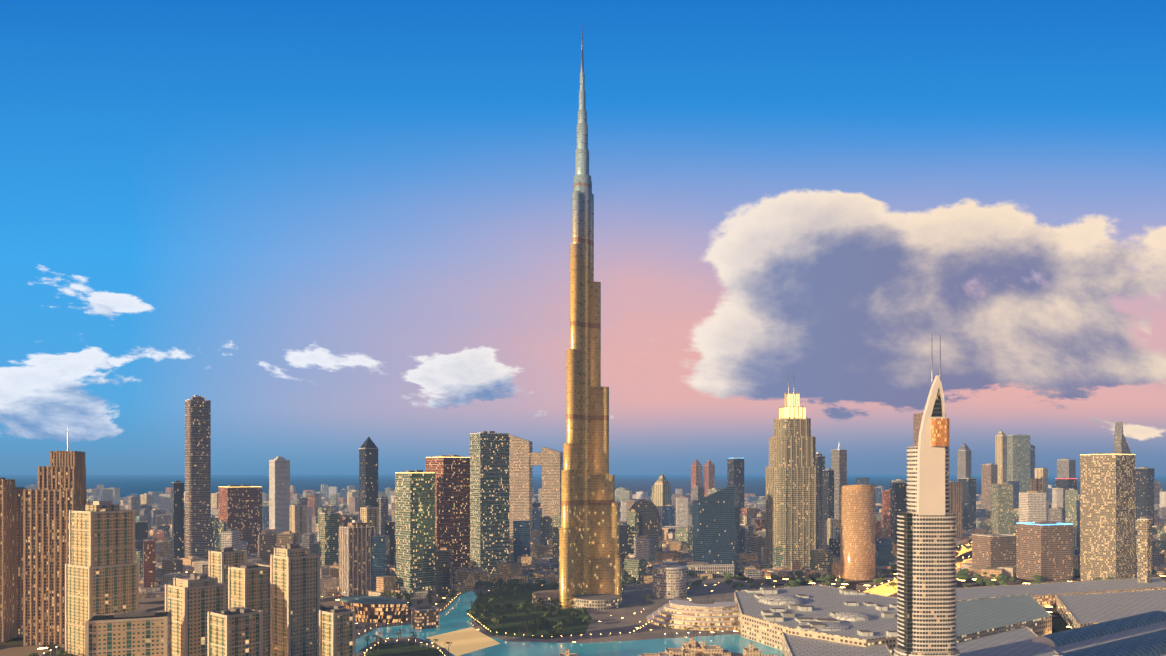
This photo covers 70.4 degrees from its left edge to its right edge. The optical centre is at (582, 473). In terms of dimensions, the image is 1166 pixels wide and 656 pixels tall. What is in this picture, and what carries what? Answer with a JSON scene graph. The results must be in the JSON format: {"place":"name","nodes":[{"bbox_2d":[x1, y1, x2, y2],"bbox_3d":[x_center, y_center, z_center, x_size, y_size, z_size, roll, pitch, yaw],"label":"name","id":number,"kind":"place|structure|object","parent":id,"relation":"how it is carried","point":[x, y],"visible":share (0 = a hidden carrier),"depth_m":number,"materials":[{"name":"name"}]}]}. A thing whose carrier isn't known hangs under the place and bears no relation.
{"place":"outdoors","nodes":[
{"label":"outdoors","id":0,"kind":"place"},
{"bbox_2d":[0,478,14,641],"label":"tower","id":1,"kind":"structure","parent":0,"point":[7,559],"depth_m":926.95,"materials":[{"name":"concrete"}]},
{"bbox_2d":[15,487,26,637],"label":"tower","id":2,"kind":"structure","parent":0,"point":[18,562],"depth_m":942.25,"materials":[{"name":"concrete"}]},
{"bbox_2d":[41,647,64,655],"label":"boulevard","id":3,"kind":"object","parent":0,"point":[52,653],"visible":0.12,"depth_m":858.55,"materials":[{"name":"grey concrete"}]},
{"bbox_2d":[23,436,86,645],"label":"tower","id":4,"kind":"structure","parent":0,"point":[55,497],"depth_m":903.21,"materials":[{"name":"concrete"}]},
{"bbox_2d":[85,610,171,655],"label":"apartment building","id":5,"kind":"structure","parent":0,"point":[139,633],"depth_m":660.35,"materials":[{"name":"concrete"}]},
{"bbox_2d":[165,573,225,655],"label":"tower","id":6,"kind":"structure","parent":0,"point":[192,600],"depth_m":720.36,"materials":[{"name":"concrete"}]},
{"bbox_2d":[208,547,246,609],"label":"tower","id":7,"kind":"structure","parent":0,"point":[220,561],"depth_m":864.33,"materials":[{"name":"concrete"}]},
{"bbox_2d":[207,607,262,655],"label":"tower","id":8,"kind":"structure","parent":0,"point":[236,631],"depth_m":667.38,"materials":[{"name":"concrete"}]},
{"bbox_2d":[228,564,269,655],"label":"tower","id":9,"kind":"structure","parent":0,"point":[248,586],"depth_m":816.07,"materials":[{"name":"concrete"}]},
{"bbox_2d":[426,594,432,603],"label":"tree","id":10,"kind":"object","parent":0,"point":[428,597],"visible":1,"depth_m":1183.60,"materials":[{"name":"green plant"}]},
{"bbox_2d":[426,627,499,655],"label":"sandy plaza","id":11,"kind":"structure","parent":0,"point":[467,640],"depth_m":919.17,"materials":[{"name":"beige sand"}]},
{"bbox_2d":[467,585,589,638],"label":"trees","id":12,"kind":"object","parent":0,"point":[508,627],"depth_m":1065.40,"materials":[{"name":"green plant"}]},
{"bbox_2d":[469,610,476,617],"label":"tree","id":13,"kind":"object","parent":12,"relation":"on","point":[471,612],"visible":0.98,"depth_m":1066.69,"materials":[{"name":"green plant"}]},
{"bbox_2d":[476,591,483,595],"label":"tree","id":14,"kind":"object","parent":12,"relation":"on","point":[480,593],"visible":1,"depth_m":1212.65,"materials":[{"name":"green plant"}]},
{"bbox_2d":[477,613,486,620],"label":"tree","id":15,"kind":"object","parent":12,"relation":"on","point":[481,616],"visible":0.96,"depth_m":1014.78,"materials":[{"name":"green plant"}]},
{"bbox_2d":[488,598,497,601],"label":"tree","id":16,"kind":"object","parent":12,"relation":"on","point":[492,600],"visible":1,"depth_m":1174.27,"materials":[{"name":"green plant"}]},
{"bbox_2d":[492,617,500,626],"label":"tree","id":17,"kind":"object","parent":12,"relation":"on","point":[496,620],"visible":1,"depth_m":1000.66,"materials":[{"name":"green plant"}]},
{"bbox_2d":[504,602,512,611],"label":"tree","id":18,"kind":"object","parent":12,"relation":"on","point":[508,605],"visible":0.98,"depth_m":1112.71,"materials":[{"name":"green plant"}]},
{"bbox_2d":[517,603,524,612],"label":"tree","id":19,"kind":"object","parent":12,"relation":"on","point":[522,605],"visible":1,"depth_m":1105.27,"materials":[{"name":"green plant"}]},
{"bbox_2d":[532,617,541,628],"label":"tree","id":20,"kind":"object","parent":12,"relation":"on","point":[535,623],"visible":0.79,"depth_m":991.71,"materials":[{"name":"green plant"}]},
{"bbox_2d":[542,619,549,627],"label":"tree","id":21,"kind":"object","parent":12,"relation":"on","point":[546,621],"visible":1,"depth_m":998.40,"materials":[{"name":"green plant"}]},
{"bbox_2d":[546,606,556,615],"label":"tree","id":22,"kind":"object","parent":12,"relation":"on","point":[552,609],"visible":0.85,"depth_m":1083.24,"materials":[{"name":"green plant"}]},
{"bbox_2d":[548,629,555,634],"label":"tree","id":23,"kind":"object","parent":12,"relation":"on","point":[551,631],"visible":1,"depth_m":938.74,"materials":[{"name":"green plant"}]},
{"bbox_2d":[553,624,562,631],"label":"tree","id":24,"kind":"object","parent":12,"relation":"on","point":[557,626],"visible":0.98,"depth_m":970.64,"materials":[{"name":"green plant"}]},
{"bbox_2d":[568,612,578,623],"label":"tree","id":25,"kind":"object","parent":12,"relation":"on","point":[572,616],"visible":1,"depth_m":1024.21,"materials":[{"name":"green plant"}]},
{"bbox_2d":[356,577,777,642],"bbox_3d":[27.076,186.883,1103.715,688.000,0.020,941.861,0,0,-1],"label":"plaza paving","id":26,"kind":"structure","parent":0,"point":[621,622],"depth_m":1089.23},
{"bbox_2d":[319,605,355,655],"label":"tower","id":27,"kind":"structure","parent":26,"relation":"on","point":[337,630],"depth_m":691.71,"materials":[{"name":"concrete"}]},
{"bbox_2d":[339,596,406,622],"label":"low-rise building","id":28,"kind":"structure","parent":26,"relation":"on","point":[373,608],"depth_m":1035.59,"materials":[{"name":"brown glass"}]},
{"bbox_2d":[356,637,451,655],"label":"lawn peninsula edge","id":29,"kind":"object","parent":26,"relation":"on","point":[417,641],"visible":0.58,"depth_m":908.25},
{"bbox_2d":[363,642,443,655],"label":"park island","id":30,"kind":"structure","parent":29,"relation":"on","point":[402,649],"depth_m":872.00,"materials":[{"name":"green plant"}]},
{"bbox_2d":[401,604,407,620],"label":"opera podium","id":31,"kind":"object","parent":26,"relation":"on","point":[405,612],"visible":0.04,"depth_m":1048.96,"materials":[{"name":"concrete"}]},
{"bbox_2d":[395,470,435,597],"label":"tower","id":32,"kind":"structure","parent":26,"relation":"on","point":[415,515],"depth_m":1259.97,"materials":[{"name":"teal glass"}]},
{"bbox_2d":[411,605,438,629],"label":"building","id":33,"kind":"structure","parent":26,"relation":"on","point":[425,617],"depth_m":996.52,"materials":[{"name":"concrete"}]},
{"bbox_2d":[426,455,470,583],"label":"tower","id":34,"kind":"structure","parent":26,"relation":"on","point":[452,502],"depth_m":1324.97,"materials":[{"name":"concrete"}]},
{"bbox_2d":[469,431,509,573],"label":"tower","id":35,"kind":"structure","parent":26,"relation":"on","point":[489,452],"depth_m":1431.79,"materials":[{"name":"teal glass"}]},
{"bbox_2d":[525,596,531,601],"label":"tree","id":36,"kind":"object","parent":26,"relation":"on","point":[527,598],"visible":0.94,"depth_m":1173.31,"materials":[{"name":"green plant"}]},
{"bbox_2d":[551,599,558,605],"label":"tree","id":37,"kind":"object","parent":26,"relation":"on","point":[555,601],"visible":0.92,"depth_m":1151.03,"materials":[{"name":"green plant"}]},
{"bbox_2d":[471,616,649,640],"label":"street lamps","id":38,"kind":"object","parent":26,"relation":"on","point":[551,636],"visible":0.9,"depth_m":939.53,"materials":[{"name":"yellow metal"}]},
{"bbox_2d":[532,29,621,609],"bbox_3d":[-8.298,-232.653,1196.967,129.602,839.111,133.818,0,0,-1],"label":"skyscraper","id":39,"kind":"structure","parent":26,"relation":"on","point":[590,568],"depth_m":1185.73,"materials":[{"name":"gold metal"}]},
{"bbox_2d":[582,616,593,621],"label":"tree","id":40,"kind":"object","parent":26,"relation":"on","point":[588,618],"visible":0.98,"depth_m":1014.72,"materials":[{"name":"green plant"}]},
{"bbox_2d":[646,599,739,630],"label":"fashion avenue tiers","id":41,"kind":"object","parent":26,"relation":"on","point":[678,614],"visible":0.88,"depth_m":1005.76,"materials":[{"name":"white paint"}]},
{"bbox_2d":[638,637,775,655],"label":"low-rise building","id":42,"kind":"structure","parent":26,"relation":"on","point":[692,647],"depth_m":820.87,"materials":[{"name":"grey concrete"}]},
{"bbox_2d":[734,584,897,655],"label":"shopping mall","id":43,"kind":"structure","parent":26,"relation":"on","point":[768,616],"depth_m":937.86,"materials":[{"name":"concrete"}]},
{"bbox_2d":[782,621,891,655],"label":"mall roof","id":44,"kind":"structure","parent":26,"relation":"on","point":[794,645],"depth_m":798.26,"materials":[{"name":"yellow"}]},
{"bbox_2d":[894,339,959,655],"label":"skyscraper","id":45,"kind":"structure","parent":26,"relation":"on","point":[926,577],"depth_m":687.95,"materials":[{"name":"concrete"}]},
{"bbox_2d":[356,591,783,655],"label":"lake","id":46,"kind":"structure","parent":0,"point":[453,617],"depth_m":909.32,"materials":[{"name":"liquid"}]},
{"bbox_2d":[560,649,577,655],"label":"building","id":47,"kind":"structure","parent":46,"relation":"in","point":[567,653],"depth_m":796.29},
{"bbox_2d":[0,475,1165,655],"bbox_3d":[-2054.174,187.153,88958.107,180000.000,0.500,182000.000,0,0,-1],"label":"ground","id":48,"kind":"structure","parent":0,"point":[127,485],"depth_m":13143.03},
{"bbox_2d":[56,649,67,655],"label":"tree","id":49,"kind":"object","parent":48,"relation":"on","point":[61,652],"visible":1,"depth_m":833.30,"materials":[{"name":"green plant"}]},
{"bbox_2d":[65,501,138,655],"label":"tower","id":50,"kind":"structure","parent":48,"relation":"on","point":[102,572],"depth_m":855.66,"materials":[{"name":"concrete"}]},
{"bbox_2d":[172,480,183,557],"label":"tower","id":51,"kind":"structure","parent":48,"relation":"on","point":[177,519],"depth_m":1689.27,"materials":[{"name":"glass"}]},
{"bbox_2d":[185,395,210,558],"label":"tower","id":52,"kind":"structure","parent":48,"relation":"on","point":[198,475],"depth_m":1643.60,"materials":[{"name":"grey glass"}]},
{"bbox_2d":[218,485,261,552],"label":"tower","id":53,"kind":"structure","parent":48,"relation":"on","point":[240,507],"depth_m":1803.31,"materials":[{"name":"concrete"}]},
{"bbox_2d":[269,457,289,533],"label":"tower","id":54,"kind":"structure","parent":48,"relation":"on","point":[279,494],"depth_m":2345.98,"materials":[{"name":"concrete"}]},
{"bbox_2d":[270,544,319,655],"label":"tower","id":55,"kind":"structure","parent":48,"relation":"on","point":[294,595],"depth_m":766.41,"materials":[{"name":"concrete"}]},
{"bbox_2d":[290,504,306,544],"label":"tower","id":56,"kind":"structure","parent":48,"relation":"on","point":[298,518],"depth_m":2036.27,"materials":[{"name":"concrete"}]},
{"bbox_2d":[319,511,339,566],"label":"tower","id":57,"kind":"structure","parent":48,"relation":"on","point":[329,523],"depth_m":1490.74,"materials":[{"name":"green glass"}]},
{"bbox_2d":[320,595,345,601],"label":"boulevard","id":58,"kind":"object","parent":48,"relation":"on","point":[330,598],"visible":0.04,"depth_m":1237.07,"materials":[{"name":"grey asphalt"}]},
{"bbox_2d":[339,520,374,595],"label":"tower","id":59,"kind":"structure","parent":48,"relation":"on","point":[355,557],"depth_m":1258.21,"materials":[{"name":"concrete"}]},
{"bbox_2d":[359,437,377,519],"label":"tower","id":60,"kind":"structure","parent":48,"relation":"on","point":[368,471],"depth_m":1909.63,"materials":[{"name":"blue glass"}]},
{"bbox_2d":[360,505,378,534],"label":"tower","id":61,"kind":"structure","parent":48,"relation":"on","point":[369,515],"depth_m":1454.04,"materials":[{"name":"concrete"}]},
{"bbox_2d":[378,497,387,534],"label":"tower","id":62,"kind":"structure","parent":48,"relation":"on","point":[383,508],"depth_m":1913.95,"materials":[{"name":"concrete"}]},
{"bbox_2d":[509,435,562,551],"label":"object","id":63,"kind":"structure","parent":48,"relation":"on","point":[523,458],"depth_m":1917.83,"materials":[{"name":"white paint"}]},
{"bbox_2d":[26,478,1165,598],"bbox_3d":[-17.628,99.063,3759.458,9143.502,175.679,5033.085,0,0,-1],"label":"city buildings","id":64,"kind":"structure","parent":48,"relation":"on","point":[1012,505],"depth_m":1720.70,"materials":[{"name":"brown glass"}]},
{"bbox_2d":[102,496,1158,589],"bbox_3d":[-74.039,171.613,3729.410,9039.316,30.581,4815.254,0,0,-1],"label":"trees","id":65,"kind":"object","parent":48,"relation":"on","point":[1001,579],"visible":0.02,"depth_m":1398.45,"materials":[{"name":"green plant"}]},
{"bbox_2d":[626,499,661,551],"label":"curved glass tower","id":66,"kind":"structure","parent":48,"relation":"on","point":[650,524],"depth_m":1719.37,"materials":[{"name":"glass"}]},
{"bbox_2d":[654,474,670,517],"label":"tower","id":67,"kind":"structure","parent":48,"relation":"on","point":[662,490],"depth_m":2491.91,"materials":[{"name":"concrete"}]},
{"bbox_2d":[659,562,733,576],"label":"building","id":68,"kind":"structure","parent":48,"relation":"on","point":[713,569],"depth_m":1503.98,"materials":[{"name":"concrete"}]},
{"bbox_2d":[691,459,701,503],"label":"tower","id":69,"kind":"structure","parent":48,"relation":"on","point":[696,472],"depth_m":3883.73,"materials":[{"name":"concrete"}]},
{"bbox_2d":[704,459,714,496],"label":"tower","id":70,"kind":"structure","parent":48,"relation":"on","point":[709,474],"depth_m":3884.93,"materials":[{"name":"concrete"}]},
{"bbox_2d":[693,485,739,575],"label":"high-rise building","id":71,"kind":"structure","parent":48,"relation":"on","point":[716,527],"depth_m":1530.31,"materials":[{"name":"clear glass"}]},
{"bbox_2d":[727,457,743,514],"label":"tower","id":72,"kind":"structure","parent":48,"relation":"on","point":[735,471],"depth_m":2579.29,"materials":[{"name":"blue glass"}]},
{"bbox_2d":[766,374,818,567],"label":"skyscraper","id":73,"kind":"structure","parent":48,"relation":"on","point":[792,500],"depth_m":1550.52,"materials":[{"name":"concrete"}]},
{"bbox_2d":[816,452,824,519],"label":"tower","id":74,"kind":"structure","parent":48,"relation":"on","point":[820,460],"depth_m":2214.13,"materials":[{"name":"glass"}]},
{"bbox_2d":[822,468,833,519],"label":"tower","id":75,"kind":"structure","parent":48,"relation":"on","point":[827,493],"depth_m":2157.19,"materials":[{"name":"glass"}]},
{"bbox_2d":[831,449,846,519],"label":"tower","id":76,"kind":"structure","parent":48,"relation":"on","point":[839,462],"depth_m":2215.87,"materials":[{"name":"concrete"}]},
{"bbox_2d":[840,485,874,579],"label":"cylindrical tower","id":77,"kind":"structure","parent":48,"relation":"on","point":[857,532],"depth_m":1456.83,"materials":[{"name":"metal"}]},
{"bbox_2d":[863,558,971,595],"bbox_3d":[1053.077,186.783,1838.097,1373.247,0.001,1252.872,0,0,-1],"label":"highway","id":78,"kind":"structure","parent":48,"relation":"on","point":[883,589],"depth_m":1333.26,"materials":[{"name":"yellow asphalt"}]},
{"bbox_2d":[913,412,945,446],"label":"tower","id":79,"kind":"structure","parent":48,"relation":"on","point":[917,418],"depth_m":2172.63,"materials":[{"name":"brown glass"}]},
{"bbox_2d":[957,443,970,481],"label":"tower","id":80,"kind":"structure","parent":48,"relation":"on","point":[964,460],"depth_m":2838.76,"materials":[{"name":"concrete"}]},
{"bbox_2d":[958,477,975,529],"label":"tower","id":81,"kind":"structure","parent":48,"relation":"on","point":[968,503],"depth_m":2594.86,"materials":[{"name":"blue glass"}]},
{"bbox_2d":[956,533,1014,556],"bbox_3d":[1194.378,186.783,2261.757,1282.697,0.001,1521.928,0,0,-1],"label":"highway","id":82,"kind":"structure","parent":48,"relation":"on","point":[963,550],"depth_m":2010.75,"materials":[{"name":"yellow asphalt"}]},
{"bbox_2d":[981,463,997,517],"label":"tower","id":83,"kind":"structure","parent":48,"relation":"on","point":[989,474],"depth_m":2841.40,"materials":[{"name":"brown glass"}]},
{"bbox_2d":[972,534,1015,574],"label":"office building","id":84,"kind":"structure","parent":48,"relation":"on","point":[993,550],"depth_m":1526.15,"materials":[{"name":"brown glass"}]},
{"bbox_2d":[956,594,1051,642],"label":"mall roof","id":85,"kind":"structure","parent":48,"relation":"on","point":[978,618],"depth_m":954.44,"materials":[{"name":"grey metal"}]},
{"bbox_2d":[956,626,1057,655],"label":"mall roof","id":86,"kind":"structure","parent":48,"relation":"on","point":[1016,642],"depth_m":802.90,"materials":[{"name":"grey metal"}]},
{"bbox_2d":[1006,434,1029,491],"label":"tower","id":87,"kind":"structure","parent":48,"relation":"on","point":[1018,457],"depth_m":3461.91,"materials":[{"name":"grey glass"}]},
{"bbox_2d":[1030,445,1034,478],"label":"tower","id":88,"kind":"structure","parent":48,"relation":"on","point":[1032,461],"depth_m":3481.05,"materials":[{"name":"blue glass"}]},
{"bbox_2d":[1035,467,1047,500],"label":"tower","id":89,"kind":"structure","parent":48,"relation":"on","point":[1041,473],"depth_m":3132.71,"materials":[{"name":"concrete"}]},
{"bbox_2d":[1016,521,1072,580],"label":"office building","id":90,"kind":"structure","parent":48,"relation":"on","point":[1044,549],"depth_m":1450.94,"materials":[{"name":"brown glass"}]},
{"bbox_2d":[956,577,1165,606],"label":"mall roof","id":91,"kind":"structure","parent":48,"relation":"on","point":[1043,594],"depth_m":1230.54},
{"bbox_2d":[1055,477,1076,520],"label":"tower","id":92,"kind":"structure","parent":48,"relation":"on","point":[1064,483],"depth_m":2400.35,"materials":[{"name":"blue glass"}]},
{"bbox_2d":[1057,459,1075,477],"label":"tower","id":93,"kind":"structure","parent":48,"relation":"on","point":[1066,468],"depth_m":2844.28,"materials":[{"name":"concrete"}]},
{"bbox_2d":[1032,611,1165,655],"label":"mall vaulted halls","id":94,"kind":"object","parent":48,"relation":"on","point":[1143,634],"visible":0.95,"depth_m":820.27,"materials":[{"name":"glass"}]},
{"bbox_2d":[1056,589,1165,628],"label":"building","id":95,"kind":"structure","parent":48,"relation":"on","point":[1078,610],"depth_m":1064.97,"materials":[{"name":"grey metal"}]},
{"bbox_2d":[1114,422,1131,453],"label":"skyscraper","id":96,"kind":"structure","parent":48,"relation":"on","point":[1121,446],"depth_m":2303.28,"materials":[{"name":"grey concrete"}]},
{"bbox_2d":[1135,467,1153,525],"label":"tower","id":97,"kind":"structure","parent":48,"relation":"on","point":[1144,491],"depth_m":2233.13,"materials":[{"name":"blue glass"}]},
{"bbox_2d":[1137,516,1151,582],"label":"tower","id":98,"kind":"structure","parent":48,"relation":"on","point":[1144,549],"depth_m":1297.96,"materials":[{"name":"concrete"}]},
{"bbox_2d":[652,562,687,597],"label":"building","id":99,"kind":"structure","parent":0,"point":[670,577],"depth_m":1242.10,"materials":[{"name":"white paint"}]},
{"bbox_2d":[995,430,1006,483],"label":"tower","id":100,"kind":"structure","parent":0,"point":[1001,449],"depth_m":3130.60,"materials":[{"name":"concrete"}]},
{"bbox_2d":[1080,453,1134,580],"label":"tower","id":101,"kind":"structure","parent":0,"point":[1107,514],"depth_m":1413.96,"materials":[{"name":"concrete"}]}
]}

